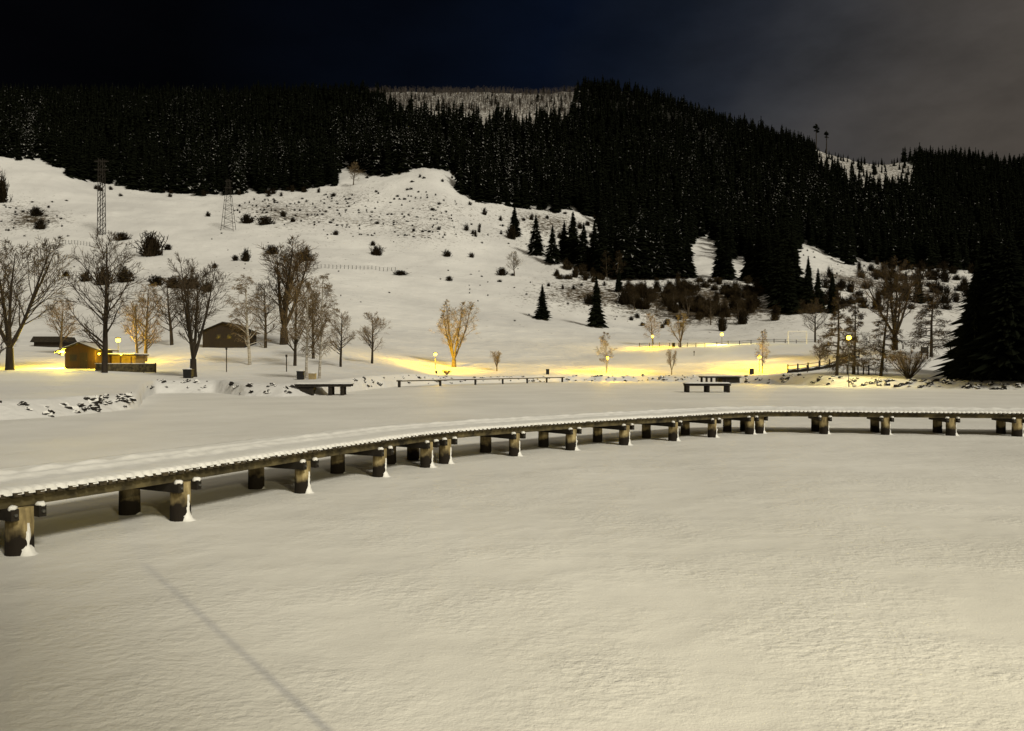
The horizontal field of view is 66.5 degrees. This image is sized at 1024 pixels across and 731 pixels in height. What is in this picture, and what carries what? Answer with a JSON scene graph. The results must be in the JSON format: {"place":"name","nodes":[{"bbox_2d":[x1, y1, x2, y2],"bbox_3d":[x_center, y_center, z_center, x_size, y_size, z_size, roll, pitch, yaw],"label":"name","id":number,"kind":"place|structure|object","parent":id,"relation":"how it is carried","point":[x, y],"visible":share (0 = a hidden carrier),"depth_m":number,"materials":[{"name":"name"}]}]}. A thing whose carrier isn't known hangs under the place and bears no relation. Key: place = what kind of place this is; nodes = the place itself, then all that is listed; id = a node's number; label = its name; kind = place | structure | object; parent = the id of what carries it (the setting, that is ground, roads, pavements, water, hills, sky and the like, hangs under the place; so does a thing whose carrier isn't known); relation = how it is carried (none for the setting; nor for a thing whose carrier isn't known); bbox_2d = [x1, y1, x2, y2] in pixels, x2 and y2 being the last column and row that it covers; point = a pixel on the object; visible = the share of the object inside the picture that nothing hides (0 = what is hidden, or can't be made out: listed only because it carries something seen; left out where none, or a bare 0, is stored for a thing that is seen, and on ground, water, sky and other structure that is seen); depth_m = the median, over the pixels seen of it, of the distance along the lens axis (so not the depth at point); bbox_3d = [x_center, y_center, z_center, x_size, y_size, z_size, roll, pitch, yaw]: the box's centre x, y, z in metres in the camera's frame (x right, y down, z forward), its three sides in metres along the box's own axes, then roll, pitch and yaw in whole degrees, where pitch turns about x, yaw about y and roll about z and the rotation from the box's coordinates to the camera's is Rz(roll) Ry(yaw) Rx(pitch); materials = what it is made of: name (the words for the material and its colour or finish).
{"place":"outdoors","nodes":[
{"label":"outdoors","id":0,"kind":"place"},
{"bbox_2d":[91,263,117,284],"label":"bush","id":1,"kind":"object","parent":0,"point":[101,268],"visible":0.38,"depth_m":249.83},
{"bbox_2d":[0,381,1023,730],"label":"lake ice","id":2,"kind":"structure","parent":0,"point":[798,573],"depth_m":9.25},
{"bbox_2d":[294,382,353,395],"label":"platform","id":3,"kind":"structure","parent":2,"relation":"on","point":[308,388],"depth_m":65.08,"materials":[{"name":"brown wood"}]},
{"bbox_2d":[396,376,564,386],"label":"footway","id":4,"kind":"structure","parent":2,"relation":"on","point":[440,380],"depth_m":100.66,"materials":[{"name":"brown wood"}]},
{"bbox_2d":[0,406,1023,556],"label":"boardwalk","id":5,"kind":"structure","parent":2,"relation":"on","point":[27,492],"depth_m":17.14,"materials":[{"name":"brown wood"}]},
{"bbox_2d":[683,382,730,392],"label":"platform","id":6,"kind":"structure","parent":2,"relation":"on","point":[706,385],"depth_m":72.30,"materials":[{"name":"brown wood"}]},
{"bbox_2d":[699,375,740,382],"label":"platform","id":7,"kind":"structure","parent":2,"relation":"on","point":[729,378],"depth_m":110.86,"materials":[{"name":"brown wood"}]},
{"bbox_2d":[0,90,1023,419],"bbox_3d":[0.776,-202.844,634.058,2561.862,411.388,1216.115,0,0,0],"label":"terrain","id":8,"kind":"structure","parent":0,"point":[562,338],"depth_m":264.12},
{"bbox_2d":[0,171,12,202],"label":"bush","id":9,"kind":"object","parent":8,"relation":"on","point":[4,185],"visible":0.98,"depth_m":409.42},
{"bbox_2d":[0,287,22,353],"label":"bare tree","id":10,"kind":"object","parent":8,"relation":"on","point":[2,332],"visible":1,"depth_m":80.45,"materials":[{"name":"brown plant"}]},
{"bbox_2d":[0,236,84,369],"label":"bare tree","id":11,"kind":"object","parent":8,"relation":"on","point":[9,362],"visible":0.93,"depth_m":86.26,"materials":[{"name":"brown plant"}]},
{"bbox_2d":[45,129,59,163],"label":"spruce","id":12,"kind":"object","parent":8,"relation":"on","point":[50,156],"visible":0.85,"depth_m":511.32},
{"bbox_2d":[30,336,76,346],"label":"shed","id":13,"kind":"structure","parent":8,"relation":"on","point":[46,341],"depth_m":135.00,"materials":[{"name":"brown wood"}]},
{"bbox_2d":[42,298,81,354],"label":"bare tree","id":14,"kind":"object","parent":8,"relation":"on","point":[61,334],"visible":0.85,"depth_m":117.77,"materials":[{"name":"brown plant"}]},
{"bbox_2d":[63,140,79,178],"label":"spruce","id":15,"kind":"object","parent":8,"relation":"on","point":[71,169],"visible":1,"depth_m":488.31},
{"bbox_2d":[77,145,88,181],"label":"spruce","id":16,"kind":"object","parent":8,"relation":"on","point":[83,173],"visible":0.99,"depth_m":492.39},
{"bbox_2d":[53,342,118,368],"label":"hut","id":17,"kind":"object","parent":8,"relation":"on","point":[78,355],"visible":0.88,"depth_m":92.00,"materials":[{"name":"brown wood"}]},
{"bbox_2d":[90,146,99,181],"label":"spruce","id":18,"kind":"object","parent":8,"relation":"on","point":[94,175],"visible":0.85,"depth_m":503.12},
{"bbox_2d":[49,229,151,372],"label":"bare tree","id":19,"kind":"object","parent":8,"relation":"on","point":[104,318],"visible":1,"depth_m":83.53,"materials":[{"name":"brown plant"}]},
{"bbox_2d":[94,158,108,234],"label":"lattice tower","id":20,"kind":"structure","parent":8,"relation":"on","point":[100,192],"depth_m":346.09,"materials":[{"name":"grey metal"}]},
{"bbox_2d":[95,363,155,372],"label":"board wall","id":21,"kind":"structure","parent":8,"relation":"on","point":[135,367],"depth_m":87.95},
{"bbox_2d":[108,353,148,362],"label":"annex","id":22,"kind":"object","parent":8,"relation":"on","point":[129,358],"visible":0.4,"depth_m":95.80,"materials":[{"name":"brown wood"}]},
{"bbox_2d":[120,297,160,352],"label":"bare tree","id":23,"kind":"object","parent":8,"relation":"on","point":[137,345],"visible":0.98,"depth_m":107.68,"materials":[{"name":"brown plant"}]},
{"bbox_2d":[113,283,168,361],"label":"bare tree","id":24,"kind":"object","parent":8,"relation":"on","point":[153,326],"visible":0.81,"depth_m":110.16,"materials":[{"name":"brown plant"}]},
{"bbox_2d":[133,231,168,256],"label":"bush","id":25,"kind":"object","parent":8,"relation":"on","point":[151,246],"visible":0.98,"depth_m":298.50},
{"bbox_2d":[138,277,187,344],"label":"bare tree","id":26,"kind":"object","parent":8,"relation":"on","point":[170,329],"visible":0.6,"depth_m":134.19,"materials":[{"name":"brown plant"}]},
{"bbox_2d":[171,153,183,193],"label":"spruce","id":27,"kind":"object","parent":8,"relation":"on","point":[177,183],"visible":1,"depth_m":499.64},
{"bbox_2d":[181,152,194,193],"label":"spruce","id":28,"kind":"object","parent":8,"relation":"on","point":[188,182],"visible":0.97,"depth_m":500.87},
{"bbox_2d":[155,251,232,376],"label":"bare tree","id":29,"kind":"object","parent":8,"relation":"on","point":[189,307],"visible":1,"depth_m":78.38,"materials":[{"name":"brown plant"}]},
{"bbox_2d":[221,180,235,230],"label":"lattice tower","id":30,"kind":"structure","parent":8,"relation":"on","point":[229,185],"depth_m":362.86,"materials":[{"name":"grey metal"}]},
{"bbox_2d":[199,322,260,347],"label":"cabin","id":31,"kind":"object","parent":8,"relation":"on","point":[218,335],"visible":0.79,"depth_m":128.00,"materials":[{"name":"brown wood"}]},
{"bbox_2d":[230,152,241,193],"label":"spruce","id":32,"kind":"object","parent":8,"relation":"on","point":[235,181],"visible":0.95,"depth_m":495.89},
{"bbox_2d":[225,274,272,364],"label":"bare tree","id":33,"kind":"object","parent":8,"relation":"on","point":[246,326],"visible":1,"depth_m":105.69,"materials":[{"name":"plant"}]},
{"bbox_2d":[238,283,287,347],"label":"bare tree","id":34,"kind":"object","parent":8,"relation":"on","point":[269,310],"visible":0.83,"depth_m":127.72,"materials":[{"name":"brown plant"}]},
{"bbox_2d":[249,235,320,344],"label":"bare tree","id":35,"kind":"object","parent":8,"relation":"on","point":[287,274],"visible":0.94,"depth_m":131.40,"materials":[{"name":"brown plant"}]},
{"bbox_2d":[267,280,315,365],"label":"bare tree","id":36,"kind":"object","parent":8,"relation":"on","point":[296,317],"visible":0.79,"depth_m":103.52,"materials":[{"name":"brown plant"}]},
{"bbox_2d":[285,281,325,377],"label":"bare tree","id":37,"kind":"object","parent":8,"relation":"on","point":[307,284],"visible":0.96,"depth_m":76.92,"materials":[{"name":"brown wood"}]},
{"bbox_2d":[294,281,330,358],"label":"bare tree","id":38,"kind":"object","parent":8,"relation":"on","point":[317,324],"visible":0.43,"depth_m":113.81,"materials":[{"name":"brown plant"}]},
{"bbox_2d":[299,273,343,377],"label":"bare tree","id":39,"kind":"object","parent":8,"relation":"on","point":[328,288],"visible":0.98,"depth_m":76.84,"materials":[{"name":"brown wood"}]},
{"bbox_2d":[322,308,355,366],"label":"bare tree","id":40,"kind":"object","parent":8,"relation":"on","point":[337,338],"visible":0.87,"depth_m":104.01,"materials":[{"name":"brown plant"}]},
{"bbox_2d":[366,134,382,174],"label":"spruce","id":41,"kind":"object","parent":8,"relation":"on","point":[377,165],"visible":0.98,"depth_m":520.43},
{"bbox_2d":[359,312,391,363],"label":"bare tree","id":42,"kind":"object","parent":8,"relation":"on","point":[365,332],"visible":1,"depth_m":113.94,"materials":[{"name":"brown plant"}]},
{"bbox_2d":[397,132,409,172],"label":"spruce","id":43,"kind":"object","parent":8,"relation":"on","point":[403,163],"visible":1,"depth_m":510.51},
{"bbox_2d":[400,129,414,169],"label":"spruce","id":44,"kind":"object","parent":8,"relation":"on","point":[410,158],"visible":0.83,"depth_m":516.33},
{"bbox_2d":[413,131,426,167],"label":"spruce","id":45,"kind":"object","parent":8,"relation":"on","point":[419,159],"visible":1,"depth_m":518.26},
{"bbox_2d":[0,191,865,320],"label":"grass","id":46,"kind":"structure","parent":8,"relation":"on","point":[274,200],"depth_m":409.79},
{"bbox_2d":[439,133,449,169],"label":"spruce","id":47,"kind":"object","parent":8,"relation":"on","point":[443,161],"visible":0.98,"depth_m":525.12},
{"bbox_2d":[428,299,479,366],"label":"bare tree","id":48,"kind":"object","parent":8,"relation":"on","point":[454,353],"visible":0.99,"depth_m":134.91,"materials":[{"name":"brown plant"}]},
{"bbox_2d":[453,158,468,192],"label":"spruce","id":49,"kind":"object","parent":8,"relation":"on","point":[459,186],"visible":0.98,"depth_m":486.83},
{"bbox_2d":[463,155,470,193],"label":"spruce","id":50,"kind":"object","parent":8,"relation":"on","point":[467,179],"visible":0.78,"depth_m":493.18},
{"bbox_2d":[369,84,574,113],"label":"woods","id":51,"kind":"object","parent":8,"relation":"on","point":[462,92],"visible":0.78,"depth_m":941.45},
{"bbox_2d":[474,162,488,202],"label":"spruce","id":52,"kind":"object","parent":8,"relation":"on","point":[480,190],"visible":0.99,"depth_m":482.07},
{"bbox_2d":[0,76,1023,268],"bbox_3d":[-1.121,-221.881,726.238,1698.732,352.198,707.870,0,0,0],"label":"forest","id":53,"kind":"object","parent":8,"relation":"on","point":[264,121],"visible":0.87,"depth_m":664.43,"materials":[{"name":"plant"}]},
{"bbox_2d":[507,204,522,235],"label":"spruce","id":54,"kind":"object","parent":8,"relation":"on","point":[514,220],"visible":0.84,"depth_m":413.61,"materials":[{"name":"green plant"}]},
{"bbox_2d":[93,169,973,327],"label":"scrub","id":55,"kind":"object","parent":8,"relation":"on","point":[936,274],"visible":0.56,"depth_m":380.92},
{"bbox_2d":[526,215,545,254],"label":"spruce","id":56,"kind":"object","parent":8,"relation":"on","point":[535,246],"visible":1,"depth_m":371.08,"materials":[{"name":"green plant"}]},
{"bbox_2d":[532,285,551,319],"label":"spruce","id":57,"kind":"object","parent":8,"relation":"on","point":[541,312],"visible":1,"depth_m":253.29,"materials":[{"name":"green plant"}]},
{"bbox_2d":[542,225,560,263],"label":"spruce","id":58,"kind":"object","parent":8,"relation":"on","point":[552,254],"visible":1,"depth_m":353.84,"materials":[{"name":"green plant"}]},
{"bbox_2d":[557,220,567,257],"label":"spruce","id":59,"kind":"object","parent":8,"relation":"on","point":[562,246],"visible":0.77,"depth_m":362.38,"materials":[{"name":"green plant"}]},
{"bbox_2d":[560,212,579,263],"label":"spruce","id":60,"kind":"object","parent":8,"relation":"on","point":[572,244],"visible":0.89,"depth_m":357.57,"materials":[{"name":"green plant"}]},
{"bbox_2d":[572,222,592,267],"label":"spruce","id":61,"kind":"object","parent":8,"relation":"on","point":[583,254],"visible":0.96,"depth_m":349.42,"materials":[{"name":"green plant"}]},
{"bbox_2d":[587,221,598,270],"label":"spruce","id":62,"kind":"object","parent":8,"relation":"on","point":[593,240],"visible":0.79,"depth_m":349.52,"materials":[{"name":"green plant"}]},
{"bbox_2d":[586,275,608,327],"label":"spruce","id":63,"kind":"object","parent":8,"relation":"on","point":[596,317],"visible":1,"depth_m":244.05,"materials":[{"name":"green plant"}]},
{"bbox_2d":[590,220,612,275],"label":"spruce","id":64,"kind":"object","parent":8,"relation":"on","point":[602,239],"visible":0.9,"depth_m":340.92,"materials":[{"name":"green plant"}]},
{"bbox_2d":[593,332,617,372],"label":"bare tree","id":65,"kind":"object","parent":8,"relation":"on","point":[605,354],"visible":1,"depth_m":126.96,"materials":[{"name":"brown wood"}]},
{"bbox_2d":[604,226,619,275],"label":"spruce","id":66,"kind":"object","parent":8,"relation":"on","point":[613,245],"visible":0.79,"depth_m":341.04,"materials":[{"name":"green plant"}]},
{"bbox_2d":[610,222,633,278],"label":"spruce","id":67,"kind":"object","parent":8,"relation":"on","point":[623,247],"visible":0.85,"depth_m":336.81,"materials":[{"name":"green plant"}]},
{"bbox_2d":[614,287,632,304],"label":"bush","id":68,"kind":"object","parent":8,"relation":"on","point":[624,297],"visible":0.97,"depth_m":288.93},
{"bbox_2d":[615,225,649,278],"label":"spruce","id":69,"kind":"object","parent":8,"relation":"on","point":[633,246],"visible":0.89,"depth_m":336.54,"materials":[{"name":"green plant"}]},
{"bbox_2d":[628,217,658,278],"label":"spruce","id":70,"kind":"object","parent":8,"relation":"on","point":[642,253],"visible":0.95,"depth_m":336.17,"materials":[{"name":"green plant"}]},
{"bbox_2d":[638,225,663,278],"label":"spruce","id":71,"kind":"object","parent":8,"relation":"on","point":[651,246],"visible":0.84,"depth_m":336.68,"materials":[{"name":"green plant"}]},
{"bbox_2d":[652,232,670,278],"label":"spruce","id":72,"kind":"object","parent":8,"relation":"on","point":[663,265],"visible":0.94,"depth_m":336.59,"materials":[{"name":"green plant"}]},
{"bbox_2d":[664,312,688,346],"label":"bare tree","id":73,"kind":"object","parent":8,"relation":"on","point":[681,324],"visible":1,"depth_m":171.56,"materials":[{"name":"brown plant"}]},
{"bbox_2d":[671,229,690,277],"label":"spruce","id":74,"kind":"object","parent":8,"relation":"on","point":[680,253],"visible":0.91,"depth_m":340.87,"materials":[{"name":"green plant"}]},
{"bbox_2d":[553,259,817,320],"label":"undergrowth","id":75,"kind":"object","parent":8,"relation":"on","point":[750,302],"visible":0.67,"depth_m":295.56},
{"bbox_2d":[676,288,696,318],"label":"bare tree","id":76,"kind":"object","parent":8,"relation":"on","point":[685,298],"visible":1,"depth_m":266.33,"materials":[{"name":"brown plant"}]},
{"bbox_2d":[676,237,698,277],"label":"spruce","id":77,"kind":"object","parent":8,"relation":"on","point":[690,266],"visible":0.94,"depth_m":341.09,"materials":[{"name":"green plant"}]},
{"bbox_2d":[711,235,724,277],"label":"spruce","id":78,"kind":"object","parent":8,"relation":"on","point":[719,259],"visible":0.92,"depth_m":337.51,"materials":[{"name":"green plant"}]},
{"bbox_2d":[715,311,727,330],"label":"bush","id":79,"kind":"object","parent":8,"relation":"on","point":[721,323],"visible":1,"depth_m":233.32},
{"bbox_2d":[639,339,814,346],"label":"fence","id":80,"kind":"object","parent":8,"relation":"on","point":[785,341],"visible":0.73,"depth_m":178.17,"materials":[{"name":"brown wood"}]},
{"bbox_2d":[720,242,737,279],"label":"spruce","id":81,"kind":"object","parent":8,"relation":"on","point":[728,272],"visible":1,"depth_m":333.22,"materials":[{"name":"green plant"}]},
{"bbox_2d":[736,233,754,280],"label":"spruce","id":82,"kind":"object","parent":8,"relation":"on","point":[747,259],"visible":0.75,"depth_m":333.51,"materials":[{"name":"green plant"}]},
{"bbox_2d":[755,329,769,372],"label":"bare tree","id":83,"kind":"object","parent":8,"relation":"on","point":[762,347],"visible":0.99,"depth_m":127.08,"materials":[{"name":"brown plant"}]},
{"bbox_2d":[765,245,785,307],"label":"spruce","id":84,"kind":"object","parent":8,"relation":"on","point":[778,279],"visible":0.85,"depth_m":275.22,"materials":[{"name":"green plant"}]},
{"bbox_2d":[764,218,798,299],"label":"spruce","id":85,"kind":"object","parent":8,"relation":"on","point":[784,240],"visible":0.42,"depth_m":289.29,"materials":[{"name":"green plant"}]},
{"bbox_2d":[777,257,803,314],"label":"spruce","id":86,"kind":"object","parent":8,"relation":"on","point":[789,303],"visible":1,"depth_m":262.15,"materials":[{"name":"green plant"}]},
{"bbox_2d":[782,231,804,300],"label":"spruce","id":87,"kind":"object","parent":8,"relation":"on","point":[793,255],"visible":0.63,"depth_m":274.78,"materials":[{"name":"green plant"}]},
{"bbox_2d":[799,257,819,312],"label":"spruce","id":88,"kind":"object","parent":8,"relation":"on","point":[807,292],"visible":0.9,"depth_m":265.69,"materials":[{"name":"green plant"}]},
{"bbox_2d":[794,297,828,340],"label":"bare tree","id":89,"kind":"object","parent":8,"relation":"on","point":[816,314],"visible":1,"depth_m":184.75,"materials":[{"name":"brown plant"}]},
{"bbox_2d":[813,269,827,311],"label":"spruce","id":90,"kind":"object","parent":8,"relation":"on","point":[818,292],"visible":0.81,"depth_m":265.81,"materials":[{"name":"green plant"}]},
{"bbox_2d":[824,273,840,313],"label":"spruce","id":91,"kind":"object","parent":8,"relation":"on","point":[831,293],"visible":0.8,"depth_m":266.06,"materials":[{"name":"green plant"}]},
{"bbox_2d":[814,287,864,375],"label":"bare tree","id":92,"kind":"object","parent":8,"relation":"on","point":[838,329],"visible":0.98,"depth_m":96.54,"materials":[{"name":"brown plant"}]},
{"bbox_2d":[832,293,878,374],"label":"bare tree","id":93,"kind":"object","parent":8,"relation":"on","point":[855,314],"visible":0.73,"depth_m":98.57,"materials":[{"name":"brown plant"}]},
{"bbox_2d":[856,221,864,257],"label":"spruce","id":94,"kind":"object","parent":8,"relation":"on","point":[859,246],"visible":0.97,"depth_m":512.44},
{"bbox_2d":[872,227,882,261],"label":"spruce","id":95,"kind":"object","parent":8,"relation":"on","point":[877,252],"visible":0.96,"depth_m":497.41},
{"bbox_2d":[856,283,907,375],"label":"bare tree","id":96,"kind":"object","parent":8,"relation":"on","point":[885,318],"visible":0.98,"depth_m":95.74,"materials":[{"name":"brown plant"}]},
{"bbox_2d":[847,255,932,349],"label":"bare tree","id":97,"kind":"object","parent":8,"relation":"on","point":[908,288],"visible":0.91,"depth_m":126.63,"materials":[{"name":"brown plant"}]},
{"bbox_2d":[885,229,898,265],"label":"spruce","id":98,"kind":"object","parent":8,"relation":"on","point":[892,253],"visible":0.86,"depth_m":477.45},
{"bbox_2d":[883,346,934,378],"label":"bush","id":99,"kind":"object","parent":8,"relation":"on","point":[901,360],"visible":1,"depth_m":91.00,"materials":[{"name":"brown plant"}]},
{"bbox_2d":[903,226,915,268],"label":"spruce","id":100,"kind":"object","parent":8,"relation":"on","point":[908,251],"visible":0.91,"depth_m":453.04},
{"bbox_2d":[924,233,936,268],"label":"spruce","id":101,"kind":"object","parent":8,"relation":"on","point":[929,258],"visible":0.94,"depth_m":465.58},
{"bbox_2d":[904,282,957,356],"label":"bare tree","id":102,"kind":"object","parent":8,"relation":"on","point":[919,332],"visible":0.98,"depth_m":115.97,"materials":[{"name":"brown plant"}]},
{"bbox_2d":[961,234,970,269],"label":"spruce","id":103,"kind":"object","parent":8,"relation":"on","point":[965,260],"visible":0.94,"depth_m":484.83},
{"bbox_2d":[945,260,997,381],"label":"spruce","id":104,"kind":"object","parent":8,"relation":"on","point":[972,319],"visible":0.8,"depth_m":85.55,"materials":[{"name":"green plant"}]},
{"bbox_2d":[929,223,1017,381],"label":"spruce","id":105,"kind":"object","parent":8,"relation":"on","point":[990,251],"visible":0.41,"depth_m":87.77,"materials":[{"name":"green plant"}]},
{"bbox_2d":[957,230,1023,381],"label":"spruce","id":106,"kind":"object","parent":8,"relation":"on","point":[1001,352],"visible":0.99,"depth_m":82.69,"materials":[{"name":"green plant"}]},
{"bbox_2d":[0,0,1023,164],"label":"sky","id":107,"kind":"structure","parent":0,"point":[882,78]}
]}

